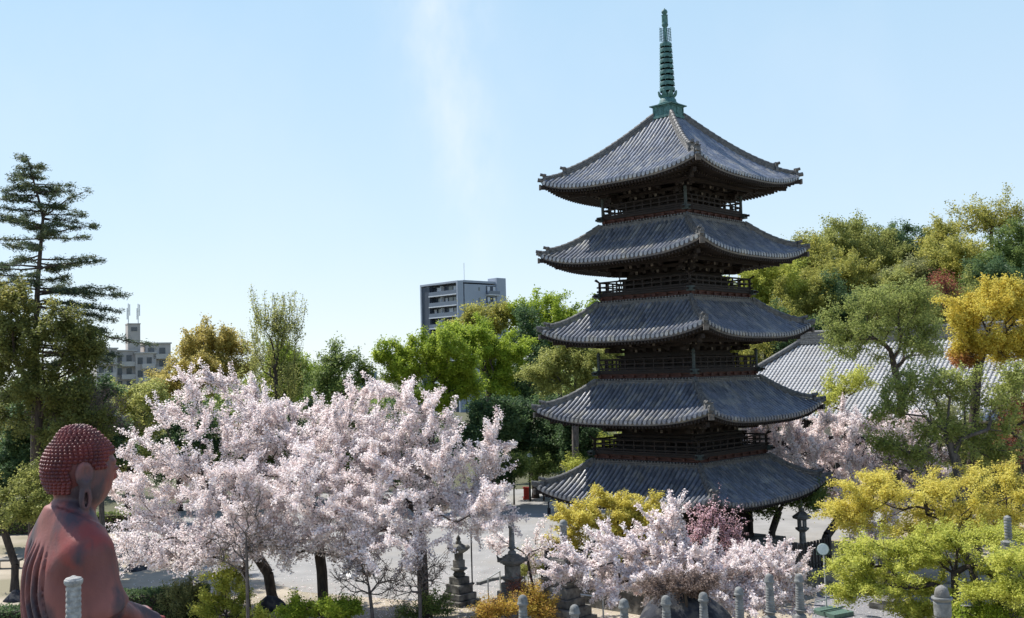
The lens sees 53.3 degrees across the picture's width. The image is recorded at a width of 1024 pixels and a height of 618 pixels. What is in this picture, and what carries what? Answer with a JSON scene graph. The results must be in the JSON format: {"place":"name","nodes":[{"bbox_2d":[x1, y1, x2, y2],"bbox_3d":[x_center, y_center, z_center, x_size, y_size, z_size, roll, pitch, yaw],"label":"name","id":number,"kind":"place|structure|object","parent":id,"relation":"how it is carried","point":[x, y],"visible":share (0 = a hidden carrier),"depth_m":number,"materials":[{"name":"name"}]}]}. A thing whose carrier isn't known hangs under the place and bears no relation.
{"place":"outdoors","nodes":[
{"label":"outdoors","id":0,"kind":"place"},
{"bbox_2d":[64,575,82,617],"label":"stone post","id":1,"kind":"object","parent":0,"point":[73,584],"visible":1,"depth_m":12.05,"materials":[{"name":"stone"}]},
{"bbox_2d":[20,424,164,617],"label":"buddha statue","id":2,"kind":"object","parent":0,"point":[68,536],"visible":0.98,"depth_m":15.88,"materials":[{"name":"red paint"}]},
{"bbox_2d":[420,278,505,412],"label":"apartment building","id":3,"kind":"structure","parent":0,"point":[441,301],"depth_m":275.86,"materials":[{"name":"concrete"}]},
{"bbox_2d":[0,318,1023,617],"bbox_3d":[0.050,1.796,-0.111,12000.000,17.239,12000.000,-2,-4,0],"label":"ground","id":4,"kind":"structure","parent":0,"point":[130,580],"depth_m":53.54,"materials":[{"name":"beige soil"}]},
{"bbox_2d":[0,602,20,617],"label":"hedge","id":5,"kind":"object","parent":4,"relation":"on","point":[8,611],"visible":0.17,"depth_m":43.26,"materials":[{"name":"green plant"}]},
{"bbox_2d":[0,448,53,591],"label":"broadleaf tree","id":6,"kind":"object","parent":4,"relation":"on","point":[29,511],"visible":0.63,"depth_m":50.90,"materials":[{"name":"green plant"}]},
{"bbox_2d":[0,273,121,535],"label":"broadleaf tree","id":7,"kind":"object","parent":4,"relation":"on","point":[84,345],"visible":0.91,"depth_m":55.13,"materials":[{"name":"green plant"}]},
{"bbox_2d":[0,370,143,505],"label":"broadleaf tree","id":8,"kind":"object","parent":4,"relation":"on","point":[13,456],"visible":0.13,"depth_m":64.00,"materials":[{"name":"green plant"}]},
{"bbox_2d":[0,152,158,500],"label":"conifer tree","id":9,"kind":"object","parent":4,"relation":"on","point":[48,231],"visible":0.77,"depth_m":60.01,"materials":[{"name":"green plant"}]},
{"bbox_2d":[0,509,169,534],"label":"hedge","id":10,"kind":"object","parent":4,"relation":"on","point":[111,517],"visible":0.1,"depth_m":70.82,"materials":[{"name":"green plant"}]},
{"bbox_2d":[24,376,146,525],"bbox_3d":[-23.632,8.958,57.291,5.493,11.083,4.794,-2,-4,14],"label":"broadleaf tree","id":11,"kind":"object","parent":4,"relation":"on","point":[101,514],"visible":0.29,"depth_m":57.28,"materials":[{"name":"green plant"}]},
{"bbox_2d":[91,303,171,423],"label":"apartment building","id":12,"kind":"structure","parent":4,"relation":"on","point":[133,359],"depth_m":230.97,"materials":[{"name":"concrete"}]},
{"bbox_2d":[109,375,180,510],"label":"broadleaf tree","id":13,"kind":"object","parent":4,"relation":"on","point":[136,407],"visible":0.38,"depth_m":74.99,"materials":[{"name":"green plant"}]},
{"bbox_2d":[124,581,210,617],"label":"hedge","id":14,"kind":"object","parent":4,"relation":"on","point":[144,596],"visible":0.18,"depth_m":43.76,"materials":[{"name":"green plant"}]},
{"bbox_2d":[152,572,208,617],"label":"shrub","id":15,"kind":"object","parent":4,"relation":"on","point":[184,597],"visible":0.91,"depth_m":43.50,"materials":[{"name":"green plant"}]},
{"bbox_2d":[139,311,260,492],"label":"broadleaf tree","id":16,"kind":"object","parent":4,"relation":"on","point":[210,349],"visible":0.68,"depth_m":90.50,"materials":[{"name":"yellow plant"}]},
{"bbox_2d":[105,357,306,596],"bbox_3d":[-13.473,7.774,45.243,9.029,11.482,10.159,1,-4,-37],"label":"cherry tree","id":17,"kind":"object","parent":4,"relation":"on","point":[184,467],"visible":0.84,"depth_m":45.88,"materials":[{"name":"pink plant"}]},
{"bbox_2d":[186,549,273,617],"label":"shrub","id":18,"kind":"object","parent":4,"relation":"on","point":[212,605],"visible":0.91,"depth_m":42.25,"materials":[{"name":"green plant"}]},
{"bbox_2d":[193,472,293,617],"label":"bare sapling","id":19,"kind":"object","parent":4,"relation":"on","point":[246,577],"visible":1,"depth_m":40.55,"materials":[{"name":"grey plant"}]},
{"bbox_2d":[110,511,394,616],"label":"cherry tree","id":20,"kind":"object","parent":4,"relation":"on","point":[190,550],"visible":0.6,"depth_m":42.44,"materials":[{"name":"pink plant"}]},
{"bbox_2d":[253,595,285,612],"bbox_3d":[-10.837,13.244,45.477,1.511,0.927,1.216,-2,-4,0],"label":"boulder","id":21,"kind":"object","parent":4,"relation":"on","point":[270,603],"visible":0.41,"depth_m":45.31,"materials":[{"name":"grey stone"}]},
{"bbox_2d":[245,335,337,485],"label":"broadleaf tree","id":22,"kind":"object","parent":4,"relation":"on","point":[308,368],"visible":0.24,"depth_m":95.44,"materials":[{"name":"green plant"}]},
{"bbox_2d":[210,372,392,602],"bbox_3d":[-8.936,8.093,45.081,8.360,10.510,10.400,-2,-4,0],"label":"cherry tree","id":23,"kind":"object","parent":4,"relation":"on","point":[303,451],"visible":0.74,"depth_m":44.47,"materials":[{"name":"pink plant"}]},
{"bbox_2d":[265,587,365,617],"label":"shrub","id":24,"kind":"object","parent":4,"relation":"on","point":[330,607],"visible":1,"depth_m":40.80,"materials":[{"name":"green plant"}]},
{"bbox_2d":[329,544,415,617],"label":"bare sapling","id":25,"kind":"object","parent":4,"relation":"on","point":[369,592],"visible":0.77,"depth_m":40.89,"materials":[{"name":"grey plant"}]},
{"bbox_2d":[171,349,623,410],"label":"distant woods","id":26,"kind":"object","parent":4,"relation":"on","point":[217,397],"visible":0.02,"depth_m":310.91,"materials":[{"name":"green plant"}]},
{"bbox_2d":[373,547,452,617],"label":"small tree","id":27,"kind":"object","parent":4,"relation":"on","point":[421,582],"visible":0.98,"depth_m":40.35,"materials":[{"name":"brown plant"}]},
{"bbox_2d":[306,370,528,617],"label":"cherry tree","id":28,"kind":"object","parent":4,"relation":"on","point":[444,496],"visible":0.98,"depth_m":42.91,"materials":[{"name":"pink plant"}]},
{"bbox_2d":[387,585,459,617],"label":"shrub","id":29,"kind":"object","parent":4,"relation":"on","point":[430,608],"visible":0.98,"depth_m":42.04,"materials":[{"name":"green plant"}]},
{"bbox_2d":[5,545,889,617],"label":"fallen petals","id":30,"kind":"object","parent":4,"relation":"on","point":[415,593],"visible":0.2,"depth_m":47.88,"materials":[{"name":"pink plant"}]},
{"bbox_2d":[441,535,479,607],"bbox_3d":[-2.379,11.860,45.931,1.359,3.373,1.359,-5,-5,43],"label":"stone stupa","id":31,"kind":"object","parent":4,"relation":"on","point":[461,589],"visible":0.84,"depth_m":45.67,"materials":[{"name":"grey stone"}]},
{"bbox_2d":[448,296,515,391],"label":"broadleaf tree","id":32,"kind":"object","parent":4,"relation":"on","point":[500,313],"visible":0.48,"depth_m":110.82,"materials":[{"name":"green plant"}]},
{"bbox_2d":[438,311,539,401],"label":"broadleaf tree","id":33,"kind":"object","parent":4,"relation":"on","point":[507,355],"visible":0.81,"depth_m":94.62,"materials":[{"name":"green plant"}]},
{"bbox_2d":[466,590,518,617],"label":"shrub","id":34,"kind":"object","parent":4,"relation":"on","point":[485,609],"visible":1,"depth_m":38.60,"materials":[{"name":"yellow plant"}]},
{"bbox_2d":[461,298,559,477],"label":"broadleaf tree","id":35,"kind":"object","parent":4,"relation":"on","point":[524,386],"visible":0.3,"depth_m":99.25,"materials":[{"name":"green plant"}]},
{"bbox_2d":[493,522,534,617],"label":"stone stupa","id":36,"kind":"object","parent":4,"relation":"on","point":[512,561],"visible":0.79,"depth_m":43.71,"materials":[{"name":"stone"}]},
{"bbox_2d":[481,514,559,594],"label":"cherry tree","id":37,"kind":"object","parent":4,"relation":"on","point":[528,550],"visible":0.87,"depth_m":46.30,"materials":[{"name":"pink plant"}]},
{"bbox_2d":[503,574,542,617],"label":"shrub","id":38,"kind":"object","parent":4,"relation":"on","point":[516,586],"visible":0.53,"depth_m":40.96,"materials":[{"name":"brown plant"}]},
{"bbox_2d":[509,578,560,617],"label":"shrub","id":39,"kind":"object","parent":4,"relation":"on","point":[539,604],"visible":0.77,"depth_m":38.55,"materials":[{"name":"yellow plant"}]},
{"bbox_2d":[498,284,600,397],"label":"broadleaf tree","id":40,"kind":"object","parent":4,"relation":"on","point":[553,313],"visible":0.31,"depth_m":111.26,"materials":[{"name":"green plant"}]},
{"bbox_2d":[535,519,596,617],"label":"stone stupa","id":41,"kind":"object","parent":4,"relation":"on","point":[569,592],"visible":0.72,"depth_m":39.58,"materials":[{"name":"stone"}]},
{"bbox_2d":[539,547,653,614],"bbox_3d":[3.653,11.797,44.511,5.897,2.310,0.620,-5,-5,40],"label":"picket fence","id":42,"kind":"object","parent":4,"relation":"on","point":[635,603],"visible":0.12,"depth_m":43.60,"materials":[{"name":"stone"}]},
{"bbox_2d":[542,482,667,576],"bbox_3d":[4.335,10.590,47.397,6.072,5.067,4.132,-2,-4,0],"label":"maple tree","id":43,"kind":"object","parent":4,"relation":"on","point":[623,509],"visible":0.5,"depth_m":47.01,"materials":[{"name":"yellow plant"}]},
{"bbox_2d":[535,488,824,617],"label":"cherry tree","id":44,"kind":"object","parent":4,"relation":"on","point":[738,561],"visible":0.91,"depth_m":39.62,"materials":[{"name":"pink plant"}]},
{"bbox_2d":[636,561,724,607],"bbox_3d":[5.719,10.453,34.614,3.078,3.683,2.572,-2,-4,0],"label":"shrub","id":45,"kind":"object","parent":4,"relation":"on","point":[691,583],"visible":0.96,"depth_m":34.25,"materials":[{"name":"brown plant"}]},
{"bbox_2d":[639,590,731,617],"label":"boulder","id":46,"kind":"object","parent":4,"relation":"on","point":[692,610],"visible":0.59,"depth_m":34.78,"materials":[{"name":"grey stone"}]},
{"bbox_2d":[667,482,754,591],"bbox_3d":[9.030,10.302,45.379,4.147,5.156,2.791,-3,-4,17],"label":"weeping cherry","id":47,"kind":"object","parent":4,"relation":"on","point":[701,530],"visible":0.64,"depth_m":45.41,"materials":[{"name":"pink plant"}]},
{"bbox_2d":[730,341,779,366],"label":"broadleaf tree","id":48,"kind":"object","parent":4,"relation":"on","point":[760,346],"visible":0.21,"depth_m":92.08,"materials":[{"name":"green plant"}]},
{"bbox_2d":[724,256,810,312],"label":"broadleaf tree","id":49,"kind":"object","parent":4,"relation":"on","point":[762,280],"visible":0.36,"depth_m":106.61,"materials":[{"name":"green plant"}]},
{"bbox_2d":[762,573,776,617],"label":"stone stupa","id":50,"kind":"object","parent":4,"relation":"on","point":[770,611],"visible":1,"depth_m":30.91,"materials":[{"name":"stone"}]},
{"bbox_2d":[751,294,825,363],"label":"broadleaf tree","id":51,"kind":"object","parent":4,"relation":"on","point":[780,346],"visible":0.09,"depth_m":96.26,"materials":[{"name":"green plant"}]},
{"bbox_2d":[746,475,836,536],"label":"broadleaf tree","id":52,"kind":"object","parent":4,"relation":"on","point":[812,499],"visible":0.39,"depth_m":56.08,"materials":[{"name":"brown plant"}]},
{"bbox_2d":[755,535,837,596],"bbox_3d":[12.714,11.622,45.756,5.793,2.310,0.620,1,-5,-39],"label":"picket fence","id":53,"kind":"object","parent":4,"relation":"on","point":[815,559],"visible":0.27,"depth_m":46.53,"materials":[{"name":"black metal"}]},
{"bbox_2d":[792,573,806,617],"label":"stone stupa","id":54,"kind":"object","parent":4,"relation":"on","point":[800,609],"visible":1,"depth_m":31.40,"materials":[{"name":"stone"}]},
{"bbox_2d":[792,499,810,555],"bbox_3d":[15.727,11.759,55.355,0.873,3.070,1.008,-5,-5,43],"label":"stone lantern","id":55,"kind":"object","parent":4,"relation":"on","point":[801,517],"visible":0.81,"depth_m":55.19,"materials":[{"name":"grey stone"}]},
{"bbox_2d":[766,272,842,383],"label":"broadleaf tree","id":56,"kind":"object","parent":4,"relation":"on","point":[805,303],"visible":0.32,"depth_m":104.55,"materials":[{"name":"green plant"}]},
{"bbox_2d":[778,227,840,279],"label":"broadleaf tree","id":57,"kind":"object","parent":4,"relation":"on","point":[822,253],"visible":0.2,"depth_m":133.97,"materials":[{"name":"green plant"}]},
{"bbox_2d":[800,267,871,365],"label":"broadleaf tree","id":58,"kind":"object","parent":4,"relation":"on","point":[837,289],"visible":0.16,"depth_m":106.31,"materials":[{"name":"green plant"}]},
{"bbox_2d":[807,361,881,443],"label":"broadleaf tree","id":59,"kind":"object","parent":4,"relation":"on","point":[858,378],"visible":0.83,"depth_m":65.61,"materials":[{"name":"green plant"}]},
{"bbox_2d":[741,390,951,542],"bbox_3d":[19.602,9.341,59.467,12.902,9.307,6.160,-2,-4,0],"label":"cherry tree","id":60,"kind":"object","parent":4,"relation":"on","point":[849,460],"visible":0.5,"depth_m":58.70,"materials":[{"name":"pink plant"}]},
{"bbox_2d":[801,208,915,284],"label":"broadleaf tree","id":61,"kind":"object","parent":4,"relation":"on","point":[862,238],"visible":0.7,"depth_m":143.42,"materials":[{"name":"green plant"}]},
{"bbox_2d":[798,246,919,362],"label":"broadleaf tree","id":62,"kind":"object","parent":4,"relation":"on","point":[856,272],"visible":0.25,"depth_m":121.79,"materials":[{"name":"green plant"}]},
{"bbox_2d":[738,320,1023,507],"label":"temple hall","id":63,"kind":"structure","parent":4,"relation":"on","point":[779,366],"depth_m":82.88,"materials":[{"name":"tile"}]},
{"bbox_2d":[814,272,948,507],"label":"broadleaf tree","id":64,"kind":"object","parent":4,"relation":"on","point":[916,297],"visible":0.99,"depth_m":71.62,"materials":[{"name":"green plant"}]},
{"bbox_2d":[840,263,925,400],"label":"broadleaf tree","id":65,"kind":"object","parent":4,"relation":"on","point":[892,276],"visible":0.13,"depth_m":108.39,"materials":[{"name":"green plant"}]},
{"bbox_2d":[870,218,932,283],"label":"broadleaf tree","id":66,"kind":"object","parent":4,"relation":"on","point":[905,230],"visible":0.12,"depth_m":149.27,"materials":[{"name":"green plant"}]},
{"bbox_2d":[867,431,963,553],"bbox_3d":[21.340,9.715,53.749,6.830,6.655,3.755,0,-4,-20],"label":"broadleaf tree","id":67,"kind":"object","parent":4,"relation":"on","point":[941,455],"visible":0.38,"depth_m":53.28,"materials":[{"name":"green plant"}]},
{"bbox_2d":[808,508,1023,617],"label":"maple tree","id":68,"kind":"object","parent":4,"relation":"on","point":[865,581],"visible":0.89,"depth_m":37.48,"materials":[{"name":"green plant"}]},
{"bbox_2d":[871,244,981,357],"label":"broadleaf tree","id":69,"kind":"object","parent":4,"relation":"on","point":[922,271],"visible":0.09,"depth_m":124.88,"materials":[{"name":"green plant"}]},
{"bbox_2d":[884,386,984,509],"bbox_3d":[26.482,8.873,63.775,7.295,9.294,4.683,-2,-4,0],"label":"broadleaf tree","id":70,"kind":"object","parent":4,"relation":"on","point":[954,407],"visible":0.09,"depth_m":63.34,"materials":[{"name":"green plant"}]},
{"bbox_2d":[888,264,989,340],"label":"broadleaf tree","id":71,"kind":"object","parent":4,"relation":"on","point":[971,286],"visible":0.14,"depth_m":98.93,"materials":[{"name":"green plant"}]},
{"bbox_2d":[860,348,1023,563],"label":"broadleaf tree","id":72,"kind":"object","parent":4,"relation":"on","point":[1013,384],"visible":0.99,"depth_m":50.41,"materials":[{"name":"green plant"}]},
{"bbox_2d":[931,585,952,617],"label":"stone post","id":73,"kind":"object","parent":4,"relation":"on","point":[942,598],"visible":1,"depth_m":25.43,"materials":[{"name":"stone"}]},
{"bbox_2d":[927,268,964,359],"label":"broadleaf tree","id":74,"kind":"object","parent":4,"relation":"on","point":[943,281],"visible":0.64,"depth_m":97.83,"materials":[{"name":"brown plant"}]},
{"bbox_2d":[913,208,982,332],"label":"broadleaf tree","id":75,"kind":"object","parent":4,"relation":"on","point":[943,231],"visible":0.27,"depth_m":140.16,"materials":[{"name":"green plant"}]},
{"bbox_2d":[912,224,992,288],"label":"broadleaf tree","id":76,"kind":"object","parent":4,"relation":"on","point":[953,249],"visible":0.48,"depth_m":120.36,"materials":[{"name":"green plant"}]},
{"bbox_2d":[929,271,1023,553],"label":"broadleaf tree","id":77,"kind":"object","parent":4,"relation":"on","point":[969,344],"visible":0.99,"depth_m":54.39,"materials":[{"name":"yellow plant"}]},
{"bbox_2d":[930,391,1023,527],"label":"broadleaf tree","id":78,"kind":"object","parent":4,"relation":"on","point":[994,469],"visible":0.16,"depth_m":60.87,"materials":[{"name":"green plant"}]},
{"bbox_2d":[943,182,1023,317],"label":"broadleaf tree","id":79,"kind":"object","parent":4,"relation":"on","point":[990,222],"visible":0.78,"depth_m":132.43,"materials":[{"name":"green plant"}]},
{"bbox_2d":[955,216,1023,286],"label":"broadleaf tree","id":80,"kind":"object","parent":4,"relation":"on","point":[1013,253],"visible":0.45,"depth_m":113.53,"materials":[{"name":"green plant"}]},
{"bbox_2d":[959,251,1023,326],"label":"broadleaf tree","id":81,"kind":"object","parent":4,"relation":"on","point":[993,268],"visible":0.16,"depth_m":102.61,"materials":[{"name":"green plant"}]},
{"bbox_2d":[992,368,1023,486],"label":"broadleaf tree","id":82,"kind":"object","parent":4,"relation":"on","point":[1015,440],"visible":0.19,"depth_m":52.65,"materials":[{"name":"green plant"}]},
{"bbox_2d":[0,0,1023,387],"label":"sky","id":83,"kind":"structure","parent":0,"point":[352,157],"materials":[{"name":"blue"}]},
{"bbox_2d":[141,489,913,600],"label":"plaza","id":84,"kind":"structure","parent":0,"point":[535,509],"depth_m":59.71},
{"bbox_2d":[141,395,236,510],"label":"broadleaf tree","id":85,"kind":"object","parent":84,"relation":"on","point":[174,431],"visible":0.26,"depth_m":80.71,"materials":[{"name":"green plant"}]},
{"bbox_2d":[198,398,291,488],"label":"broadleaf tree","id":86,"kind":"object","parent":84,"relation":"on","point":[271,461],"visible":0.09,"depth_m":82.60,"materials":[{"name":"green plant"}]},
{"bbox_2d":[237,284,307,478],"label":"ginkgo tree","id":87,"kind":"object","parent":84,"relation":"on","point":[283,326],"visible":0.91,"depth_m":83.60,"materials":[{"name":"green plant"}]},
{"bbox_2d":[261,392,356,501],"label":"broadleaf tree","id":88,"kind":"object","parent":84,"relation":"on","point":[310,405],"visible":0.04,"depth_m":84.49,"materials":[{"name":"green plant"}]},
{"bbox_2d":[299,331,379,487],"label":"broadleaf tree","id":89,"kind":"object","parent":84,"relation":"on","point":[325,383],"visible":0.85,"depth_m":79.16,"materials":[{"name":"green plant"}]},
{"bbox_2d":[354,396,456,500],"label":"broadleaf tree","id":90,"kind":"object","parent":84,"relation":"on","point":[392,408],"visible":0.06,"depth_m":82.67,"materials":[{"name":"green plant"}]},
{"bbox_2d":[368,318,489,507],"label":"broadleaf tree","id":91,"kind":"object","parent":84,"relation":"on","point":[462,383],"visible":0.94,"depth_m":79.33,"materials":[{"name":"green plant"}]},
{"bbox_2d":[442,392,532,484],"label":"broadleaf tree","id":92,"kind":"object","parent":84,"relation":"on","point":[513,422],"visible":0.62,"depth_m":75.88,"materials":[{"name":"green plant"}]},
{"bbox_2d":[465,452,518,489],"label":"shrub","id":93,"kind":"object","parent":84,"relation":"on","point":[509,478],"visible":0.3,"depth_m":78.33,"materials":[{"name":"green plant"}]},
{"bbox_2d":[498,450,536,504],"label":"broadleaf tree","id":94,"kind":"object","parent":84,"relation":"on","point":[522,469],"visible":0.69,"depth_m":78.61,"materials":[{"name":"green plant"}]},
{"bbox_2d":[499,390,561,497],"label":"broadleaf tree","id":95,"kind":"object","parent":84,"relation":"on","point":[526,442],"visible":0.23,"depth_m":83.41,"materials":[{"name":"green plant"}]},
{"bbox_2d":[516,445,563,500],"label":"broadleaf tree","id":96,"kind":"object","parent":84,"relation":"on","point":[543,467],"visible":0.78,"depth_m":80.94,"materials":[{"name":"green plant"}]},
{"bbox_2d":[509,345,624,506],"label":"broadleaf tree","id":97,"kind":"object","parent":84,"relation":"on","point":[546,376],"visible":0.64,"depth_m":77.39,"materials":[{"name":"green plant"}]},
{"bbox_2d":[528,418,611,474],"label":"broadleaf tree","id":98,"kind":"object","parent":84,"relation":"on","point":[563,436],"visible":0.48,"depth_m":81.13,"materials":[{"name":"green plant"}]},
{"bbox_2d":[531,8,831,565],"bbox_3d":[9.099,-1.806,57.204,11.932,30.733,11.932,-5,-5,43],"label":"pagoda","id":99,"kind":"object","parent":84,"relation":"on","point":[677,398],"visible":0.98,"depth_m":54.66,"materials":[{"name":"grey tile"}]},
{"bbox_2d":[812,589,994,617],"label":"gravel path","id":100,"kind":"structure","parent":0,"point":[859,611],"depth_m":42.99,"materials":[{"name":"grey gravel"}]},
{"bbox_2d":[813,606,853,617],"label":"cable cover","id":101,"kind":"object","parent":100,"relation":"on","point":[832,612],"visible":0.85,"depth_m":41.62,"materials":[{"name":"green paint"}]},
{"bbox_2d":[869,538,904,610],"bbox_3d":[15.726,11.075,42.874,1.236,2.900,1.427,-5,-5,43],"label":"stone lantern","id":102,"kind":"object","parent":100,"relation":"on","point":[875,604],"visible":0.16,"depth_m":42.51,"materials":[{"name":"grey stone"}]},
{"bbox_2d":[809,451,1023,609],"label":"maple tree","id":103,"kind":"object","parent":100,"relation":"on","point":[860,508],"visible":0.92,"depth_m":41.62,"materials":[{"name":"yellow plant"}]},
{"bbox_2d":[950,594,1023,617],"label":"shrub","id":104,"kind":"object","parent":100,"relation":"on","point":[988,611],"visible":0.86,"depth_m":35.89,"materials":[{"name":"green plant"}]},
{"bbox_2d":[988,515,1022,617],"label":"stupa","id":105,"kind":"object","parent":100,"relation":"on","point":[1007,519],"visible":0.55,"depth_m":36.42,"materials":[{"name":"stone"}]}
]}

